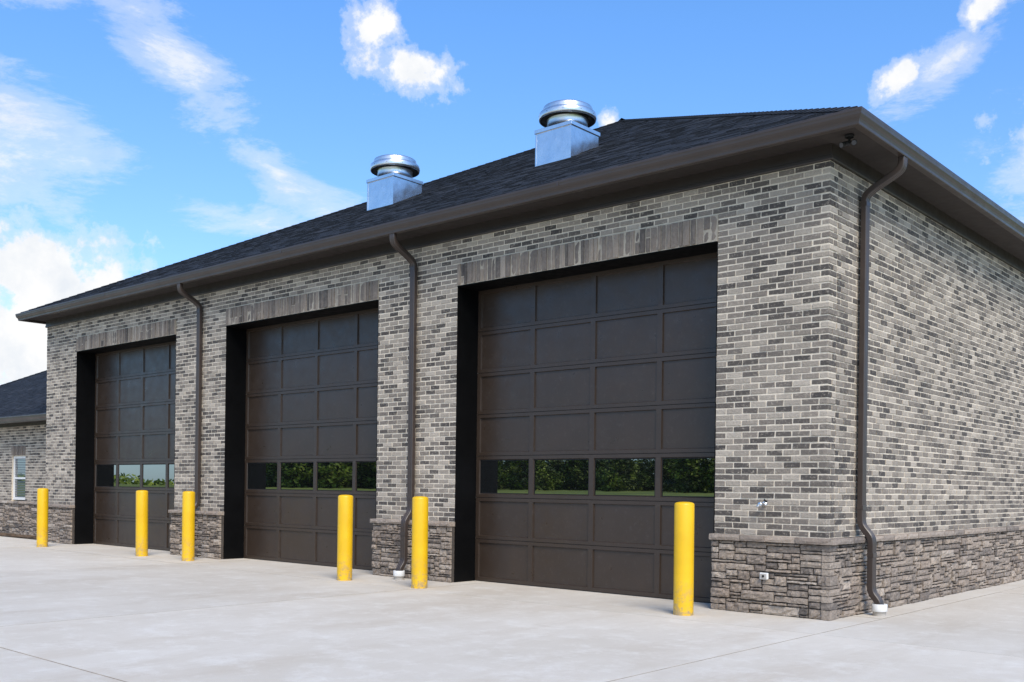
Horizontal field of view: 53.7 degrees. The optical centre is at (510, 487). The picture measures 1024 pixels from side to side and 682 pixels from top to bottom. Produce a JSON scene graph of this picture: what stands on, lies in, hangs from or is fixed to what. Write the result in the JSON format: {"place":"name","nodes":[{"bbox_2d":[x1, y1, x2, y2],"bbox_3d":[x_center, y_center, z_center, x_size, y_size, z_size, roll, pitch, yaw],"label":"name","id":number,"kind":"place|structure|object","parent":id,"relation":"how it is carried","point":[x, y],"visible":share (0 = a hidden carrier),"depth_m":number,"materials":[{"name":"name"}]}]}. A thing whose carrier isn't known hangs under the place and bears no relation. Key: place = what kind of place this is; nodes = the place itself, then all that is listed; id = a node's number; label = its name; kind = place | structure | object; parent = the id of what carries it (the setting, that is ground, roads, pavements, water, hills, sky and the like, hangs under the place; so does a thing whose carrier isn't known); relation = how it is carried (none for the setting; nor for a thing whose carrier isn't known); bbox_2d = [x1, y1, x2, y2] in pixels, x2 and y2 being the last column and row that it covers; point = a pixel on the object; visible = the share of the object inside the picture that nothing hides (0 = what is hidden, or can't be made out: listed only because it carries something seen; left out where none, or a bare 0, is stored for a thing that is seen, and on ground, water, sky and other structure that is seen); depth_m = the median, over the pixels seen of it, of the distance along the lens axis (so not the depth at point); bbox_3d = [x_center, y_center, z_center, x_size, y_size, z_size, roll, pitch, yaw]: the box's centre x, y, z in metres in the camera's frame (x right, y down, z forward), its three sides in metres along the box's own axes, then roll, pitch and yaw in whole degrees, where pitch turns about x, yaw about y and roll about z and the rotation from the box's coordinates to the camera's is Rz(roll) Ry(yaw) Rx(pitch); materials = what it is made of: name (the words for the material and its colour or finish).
{"place":"outdoors","nodes":[
{"label":"outdoors","id":0,"kind":"place"},
{"bbox_2d":[0,534,1023,681],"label":"pavement","id":1,"kind":"structure","parent":0,"point":[87,613],"depth_m":9.84,"materials":[{"name":"concrete"}]},
{"bbox_2d":[0,533,36,538],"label":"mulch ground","id":2,"kind":"structure","parent":1,"relation":"on","point":[10,534],"depth_m":25.89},
{"bbox_2d":[0,370,46,536],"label":"wing building","id":3,"kind":"structure","parent":1,"relation":"on","point":[23,405],"depth_m":26.74,"materials":[{"name":"brick"}]},
{"bbox_2d":[13,456,25,499],"bbox_3d":[-12.955,-0.266,26.790,0.860,1.166,0.050,1,0,42],"label":"window","id":4,"kind":"structure","parent":3,"relation":"in","point":[19,469],"depth_m":26.85,"materials":[{"name":"white plastic"}]},
{"bbox_2d":[36,488,48,546],"bbox_3d":[-10.103,0.638,21.848,0.226,1.270,0.226,1,0,-4],"label":"bollard","id":5,"kind":"object","parent":1,"relation":"on","point":[42,515],"visible":1,"depth_m":21.75,"materials":[{"name":"yellow metal"}]},
{"bbox_2d":[136,490,147,555],"bbox_3d":[-7.084,0.676,19.452,0.226,1.270,0.226,0,0,10],"label":"bollard","id":6,"kind":"object","parent":1,"relation":"on","point":[141,522],"visible":1,"depth_m":19.36,"materials":[{"name":"yellow metal"}]},
{"bbox_2d":[182,491,194,560],"bbox_3d":[-5.864,0.691,18.430,0.226,1.270,0.226,1,0,-5],"label":"bollard","id":7,"kind":"object","parent":1,"relation":"on","point":[188,525],"visible":1,"depth_m":18.34,"materials":[{"name":"yellow metal"}]},
{"bbox_2d":[337,495,352,580],"bbox_3d":[-2.451,0.734,15.013,0.226,1.270,0.226,1,0,31],"label":"bollard","id":8,"kind":"object","parent":1,"relation":"on","point":[345,538],"visible":1,"depth_m":14.92,"materials":[{"name":"yellow metal"}]},
{"bbox_2d":[411,496,427,588],"bbox_3d":[-1.251,0.749,14.016,0.226,1.270,0.226,1,0,4],"label":"bollard","id":9,"kind":"object","parent":1,"relation":"on","point":[419,572],"visible":1,"depth_m":13.92,"materials":[{"name":"yellow metal"}]},
{"bbox_2d":[15,99,1023,620],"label":"fire station building","id":10,"kind":"structure","parent":1,"relation":"on","point":[783,351],"depth_m":14.25,"materials":[{"name":"brick"},{"name":"stone"},{"name":"shingle"}]},
{"bbox_2d":[93,341,175,550],"bbox_3d":[-7.932,-0.880,21.811,4.224,4.360,0.064,1,0,42],"label":"garage door","id":11,"kind":"structure","parent":10,"relation":"in","point":[135,387],"depth_m":22.04,"materials":[{"name":"paint"}]},
{"bbox_2d":[244,308,377,570],"bbox_3d":[-3.413,-0.823,17.812,4.274,4.360,0.064,1,0,42],"label":"garage door","id":12,"kind":"structure","parent":10,"relation":"in","point":[311,423],"depth_m":17.90,"materials":[{"name":"paint"}]},
{"bbox_2d":[475,252,716,602],"bbox_3d":[1.129,-0.766,13.793,4.304,4.360,0.064,1,0,42],"label":"garage door","id":13,"kind":"structure","parent":10,"relation":"in","point":[596,390],"depth_m":13.72,"materials":[{"name":"paint"}]},
{"bbox_2d":[673,502,694,615],"bbox_3d":[1.955,0.790,11.378,0.226,1.270,0.226,1,0,21],"label":"bollard","id":14,"kind":"object","parent":1,"relation":"on","point":[683,598],"visible":1,"depth_m":11.28,"materials":[{"name":"yellow metal"}]},
{"bbox_2d":[0,0,1023,384],"label":"sky","id":15,"kind":"structure","parent":0,"point":[137,137],"materials":[{"name":"blue"}]}
]}

